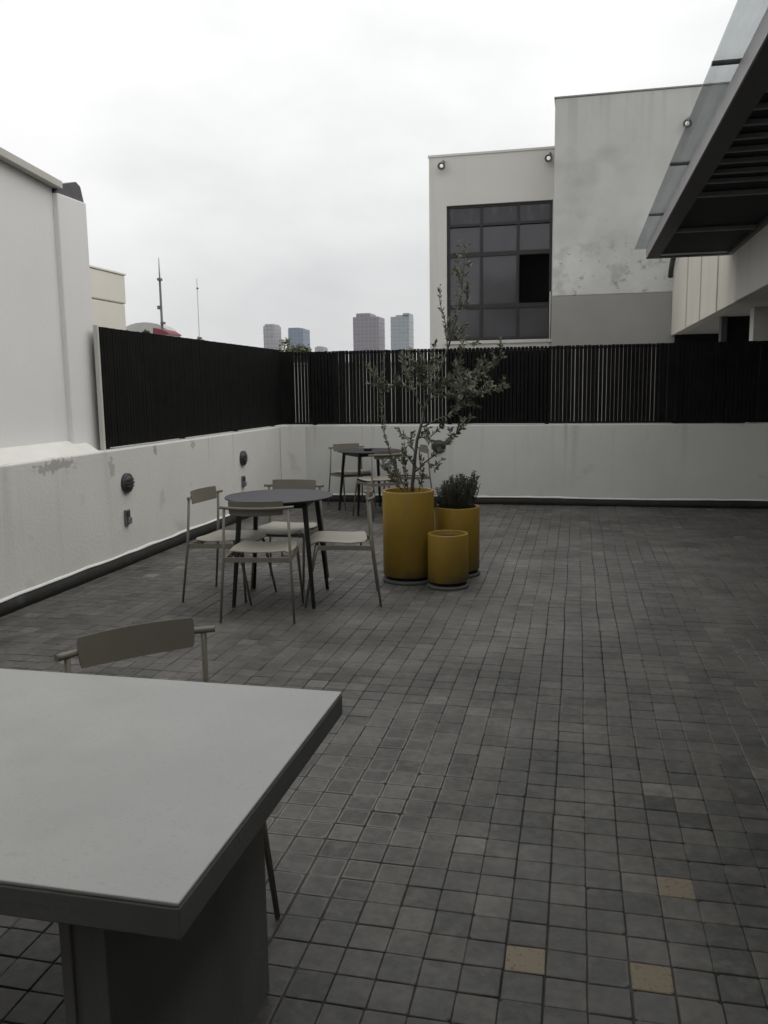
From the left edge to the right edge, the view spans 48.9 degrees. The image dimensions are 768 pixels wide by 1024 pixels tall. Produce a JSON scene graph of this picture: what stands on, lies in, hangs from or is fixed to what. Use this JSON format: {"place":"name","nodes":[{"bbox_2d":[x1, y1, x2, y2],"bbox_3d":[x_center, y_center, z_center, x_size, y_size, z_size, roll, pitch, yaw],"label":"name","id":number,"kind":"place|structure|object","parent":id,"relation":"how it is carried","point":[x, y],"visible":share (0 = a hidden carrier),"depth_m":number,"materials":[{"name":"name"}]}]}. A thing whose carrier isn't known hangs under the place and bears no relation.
{"place":"outdoors","nodes":[
{"label":"outdoors","id":0,"kind":"place"},
{"bbox_2d":[90,265,132,447],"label":"beige building","id":1,"kind":"structure","parent":0,"point":[108,296],"depth_m":12.85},
{"bbox_2d":[126,322,176,444],"bbox_3d":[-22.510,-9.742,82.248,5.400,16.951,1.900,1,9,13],"label":"arched roof building","id":2,"kind":"structure","parent":0,"point":[140,327],"depth_m":80.21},
{"bbox_2d":[263,324,281,349],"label":"office tower","id":3,"kind":"structure","parent":0,"point":[272,333],"depth_m":934.08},
{"bbox_2d":[288,328,309,348],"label":"office tower","id":4,"kind":"structure","parent":0,"point":[301,336],"depth_m":927.22,"materials":[{"name":"blue glass"}]},
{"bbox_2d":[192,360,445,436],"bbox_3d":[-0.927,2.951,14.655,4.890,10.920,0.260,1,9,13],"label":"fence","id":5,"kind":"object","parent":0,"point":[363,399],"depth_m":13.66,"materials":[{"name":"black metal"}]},
{"bbox_2d":[315,346,327,351],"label":"office block","id":6,"kind":"structure","parent":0,"point":[320,348],"depth_m":923.39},
{"bbox_2d":[353,313,384,361],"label":"office tower","id":7,"kind":"structure","parent":0,"point":[368,331],"depth_m":909.31,"materials":[{"name":"grey concrete"}]},
{"bbox_2d":[0,501,767,1023],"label":"terrace floor","id":8,"kind":"structure","parent":0,"point":[42,633],"depth_m":3.40,"materials":[{"name":"grey tile"}]},
{"bbox_2d":[54,618,279,918],"bbox_3d":[-0.629,0.762,2.458,0.502,0.791,0.539,-7,10,-35],"label":"metal chair","id":9,"kind":"object","parent":8,"relation":"on","point":[116,644],"visible":0.36,"depth_m":2.57,"materials":[{"name":"beige paint"}]},
{"bbox_2d":[0,668,341,1023],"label":"concrete table","id":10,"kind":"object","parent":8,"relation":"on","point":[135,813],"visible":1,"depth_m":1.64,"materials":[{"name":"grey concrete"}]},
{"bbox_2d":[182,486,276,605],"bbox_3d":[-1.122,0.227,6.141,0.539,0.791,0.502,2,9,18],"label":"metal chair","id":11,"kind":"object","parent":8,"relation":"on","point":[203,494],"visible":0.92,"depth_m":6.09,"materials":[{"name":"beige paint"}]},
{"bbox_2d":[218,501,303,622],"bbox_3d":[-0.804,0.291,5.676,0.502,0.791,0.539,0,8,5],"label":"metal chair","id":12,"kind":"object","parent":8,"relation":"on","point":[255,508],"visible":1,"depth_m":5.46,"materials":[{"name":"beige paint"}]},
{"bbox_2d":[224,489,332,608],"bbox_3d":[-0.742,0.253,6.082,0.772,0.750,0.772,0,8,6],"label":"round table","id":13,"kind":"object","parent":8,"relation":"on","point":[303,499],"visible":0.77,"depth_m":5.89,"materials":[{"name":"grey metal"}]},
{"bbox_2d":[250,479,328,591],"bbox_3d":[-0.747,0.167,6.518,0.502,0.791,0.539,1,9,13],"label":"metal chair","id":14,"kind":"object","parent":8,"relation":"on","point":[270,529],"visible":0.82,"depth_m":6.59,"materials":[{"name":"beige paint"}]},
{"bbox_2d":[304,486,381,606],"bbox_3d":[-0.301,0.234,6.020,0.539,0.791,0.502,-1,8,-3],"label":"metal chair","id":15,"kind":"object","parent":8,"relation":"on","point":[325,537],"visible":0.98,"depth_m":5.84,"materials":[{"name":"beige paint"}]},
{"bbox_2d":[327,443,376,509],"bbox_3d":[-0.403,-0.464,10.769,0.502,0.791,0.539,-5,9,-24],"label":"metal chair","id":16,"kind":"object","parent":8,"relation":"on","point":[348,473],"visible":0.77,"depth_m":10.82,"materials":[{"name":"beige paint"}]},
{"bbox_2d":[337,448,399,515],"bbox_3d":[-0.181,-0.380,10.328,0.772,0.750,0.772,-5,9,-26],"label":"round table","id":17,"kind":"object","parent":8,"relation":"on","point":[359,453],"visible":0.73,"depth_m":10.28,"materials":[{"name":"grey metal"}]},
{"bbox_2d":[352,450,405,521],"bbox_3d":[-0.059,-0.333,9.844,0.502,0.791,0.539,-6,10,-32],"label":"metal chair","id":18,"kind":"object","parent":8,"relation":"on","point":[377,455],"visible":0.77,"depth_m":9.66,"materials":[{"name":"beige paint"}]},
{"bbox_2d":[382,487,433,585],"bbox_3d":[0.192,0.182,6.604,0.412,0.712,0.412,1,9,13],"label":"planter","id":19,"kind":"object","parent":8,"relation":"on","point":[408,520],"visible":0.93,"depth_m":6.44,"materials":[{"name":"yellow ceramic"}]},
{"bbox_2d":[365,236,509,491],"bbox_3d":[0.420,-1.084,6.341,1.101,1.913,0.777,1,9,13],"label":"olive tree","id":20,"kind":"object","parent":19,"relation":"in","point":[455,385],"visible":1,"depth_m":6.36,"materials":[{"name":"green plant"}]},
{"bbox_2d":[388,444,431,488],"bbox_3d":[0.304,-0.424,10.430,0.539,0.791,0.502,-3,9,-12],"label":"metal chair","id":21,"kind":"object","parent":8,"relation":"on","point":[423,448],"visible":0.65,"depth_m":10.42,"materials":[{"name":"beige paint"}]},
{"bbox_2d":[427,530,468,590],"bbox_3d":[0.484,0.361,6.388,0.318,0.412,0.318,1,9,13],"label":"planter","id":22,"kind":"object","parent":8,"relation":"on","point":[447,560],"visible":1,"depth_m":6.26,"materials":[{"name":"yellow ceramic"}]},
{"bbox_2d":[434,504,479,577],"bbox_3d":[0.587,0.227,6.800,0.374,0.555,0.374,-9,12,-44],"label":"planter","id":23,"kind":"object","parent":8,"relation":"on","point":[467,520],"visible":0.41,"depth_m":6.65,"materials":[{"name":"yellow ceramic"}]},
{"bbox_2d":[434,470,479,508],"bbox_3d":[0.571,-0.171,6.713,0.415,0.340,0.413,-9,11,-43],"label":"rosemary shrub","id":24,"kind":"object","parent":23,"relation":"on","point":[458,493],"visible":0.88,"depth_m":6.65,"materials":[{"name":"green plant"}]},
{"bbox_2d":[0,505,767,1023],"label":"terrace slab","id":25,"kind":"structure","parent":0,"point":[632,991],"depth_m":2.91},
{"bbox_2d":[0,425,287,616],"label":"parapet wall","id":26,"kind":"structure","parent":25,"relation":"on","point":[64,505],"depth_m":6.99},
{"bbox_2d":[93,325,105,449],"bbox_3d":[-2.371,-1.032,7.041,0.037,1.032,0.030,1,9,13],"label":"fence post","id":27,"kind":"object","parent":26,"relation":"on","point":[99,386],"visible":1,"depth_m":7.03,"materials":[{"name":"grey metal"}]},
{"bbox_2d":[121,473,134,492],"bbox_3d":[-2.210,-0.252,7.313,0.050,0.172,0.172,1,9,13],"label":"wall lamp","id":28,"kind":"object","parent":26,"relation":"attached to","point":[127,483],"visible":1,"depth_m":7.27,"materials":[{"name":"grey metal"}]},
{"bbox_2d":[124,509,131,524],"bbox_3d":[-2.217,0.044,7.328,0.040,0.132,0.076,1,9,13],"label":"outlet box","id":29,"kind":"object","parent":26,"relation":"attached to","point":[127,518],"visible":1,"depth_m":7.30,"materials":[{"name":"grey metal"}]},
{"bbox_2d":[99,327,281,448],"bbox_3d":[-1.917,-1.345,9.175,0.118,1.020,4.366,1,9,13],"label":"slat fence","id":30,"kind":"object","parent":26,"relation":"on","point":[156,387],"visible":0.99,"depth_m":8.44,"materials":[{"name":"black metal"}]},
{"bbox_2d":[240,451,247,464],"bbox_3d":[-1.628,-0.628,9.850,0.050,0.172,0.172,1,9,13],"label":"wall lamp","id":31,"kind":"object","parent":26,"relation":"attached to","point":[243,457],"visible":1,"depth_m":9.80,"materials":[{"name":"grey metal"}]},
{"bbox_2d":[241,475,246,486],"bbox_3d":[-1.634,-0.358,9.871,0.040,0.132,0.076,1,9,13],"label":"outlet box","id":32,"kind":"object","parent":26,"relation":"attached to","point":[243,480],"visible":1,"depth_m":9.85,"materials":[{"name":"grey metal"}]},
{"bbox_2d":[280,423,767,508],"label":"parapet wall","id":33,"kind":"structure","parent":25,"relation":"on","point":[701,465],"depth_m":10.57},
{"bbox_2d":[432,440,444,452],"bbox_3d":[0.703,-0.843,10.885,0.172,0.172,0.050,1,9,13],"label":"wall lamp","id":34,"kind":"object","parent":33,"relation":"attached to","point":[439,443],"visible":0.63,"depth_m":10.87,"materials":[{"name":"grey metal"}]},
{"bbox_2d":[280,340,767,424],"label":"slat fence","id":35,"kind":"object","parent":33,"relation":"on","point":[708,382],"visible":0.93,"depth_m":10.53,"materials":[{"name":"black metal"}]},
{"bbox_2d":[0,0,767,359],"label":"sky","id":36,"kind":"structure","parent":0,"point":[272,155],"materials":[{"name":"white"}]},
{"bbox_2d":[390,313,413,356],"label":"office tower","id":37,"kind":"structure","parent":0,"point":[402,332],"depth_m":901.05,"materials":[{"name":"glass"}]},
{"bbox_2d":[551,81,729,423],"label":"plaster building","id":38,"kind":"structure","parent":0,"point":[617,178],"depth_m":16.36,"materials":[{"name":"grey paint"}]},
{"bbox_2d":[683,116,691,127],"bbox_3d":[5.651,-7.260,15.747,0.160,0.221,0.223,1,9,13],"label":"floodlight","id":39,"kind":"object","parent":38,"relation":"attached to","point":[687,122],"visible":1,"depth_m":15.70,"materials":[{"name":"white glass"}]},
{"bbox_2d":[668,224,767,422],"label":"concrete building","id":40,"kind":"structure","parent":0,"point":[719,298],"depth_m":11.54,"materials":[{"name":"grey paint"}]},
{"bbox_2d":[646,8,767,258],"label":"canopy","id":41,"kind":"object","parent":40,"relation":"attached to","point":[718,205],"visible":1,"depth_m":6.38,"materials":[{"name":"grey metal"}]},
{"bbox_2d":[723,316,749,422],"bbox_3d":[5.537,-1.355,12.027,1.364,2.827,0.080,1,9,13],"label":"dark doorway","id":42,"kind":"structure","parent":40,"relation":"in","point":[738,327],"depth_m":11.92,"materials":[{"name":"black"}]},
{"label":"ground","id":43,"kind":"structure","parent":0,"visible":0},
{"bbox_2d":[0,147,100,449],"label":"white house","id":44,"kind":"structure","parent":43,"relation":"on","point":[48,389],"depth_m":6.47,"materials":[{"name":"paint"}]},
{"bbox_2d":[157,258,165,328],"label":"antenna mast","id":45,"kind":"object","parent":43,"relation":"on","point":[159,279],"visible":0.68,"depth_m":74.20,"materials":[{"name":"metal"}]},
{"bbox_2d":[153,328,180,440],"bbox_3d":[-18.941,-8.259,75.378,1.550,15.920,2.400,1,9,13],"label":"red roofed house","id":46,"kind":"structure","parent":43,"relation":"on","point":[158,331],"depth_m":73.24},
{"bbox_2d":[196,278,201,339],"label":"antenna mast","id":47,"kind":"object","parent":43,"relation":"on","point":[199,337],"visible":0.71,"depth_m":73.70,"materials":[{"name":"metal"}]},
{"bbox_2d":[278,336,311,362],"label":"tree","id":48,"kind":"object","parent":43,"relation":"on","point":[297,348],"visible":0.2,"depth_m":71.90,"materials":[{"name":"green plant"}]},
{"bbox_2d":[428,146,554,423],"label":"building","id":49,"kind":"structure","parent":43,"relation":"on","point":[494,209],"depth_m":18.01,"materials":[{"name":"white paint"}]},
{"bbox_2d":[438,160,444,169],"bbox_3d":[1.218,-7.307,17.793,0.160,0.221,0.223,1,9,13],"label":"floodlight","id":50,"kind":"object","parent":49,"relation":"attached to","point":[441,165],"visible":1,"depth_m":17.75,"materials":[{"name":"white glass"}]},
{"bbox_2d":[447,200,552,340],"bbox_3d":[2.458,-5.116,18.053,2.225,2.838,0.080,1,9,13],"label":"window","id":51,"kind":"structure","parent":49,"relation":"in","point":[494,252],"depth_m":18.05,"materials":[{"name":"black glass"}]},
{"bbox_2d":[545,152,551,162],"bbox_3d":[3.373,-7.265,17.305,0.160,0.221,0.223,1,9,13],"label":"floodlight","id":52,"kind":"object","parent":49,"relation":"attached to","point":[548,158],"visible":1,"depth_m":17.26,"materials":[{"name":"white glass"}]}
]}

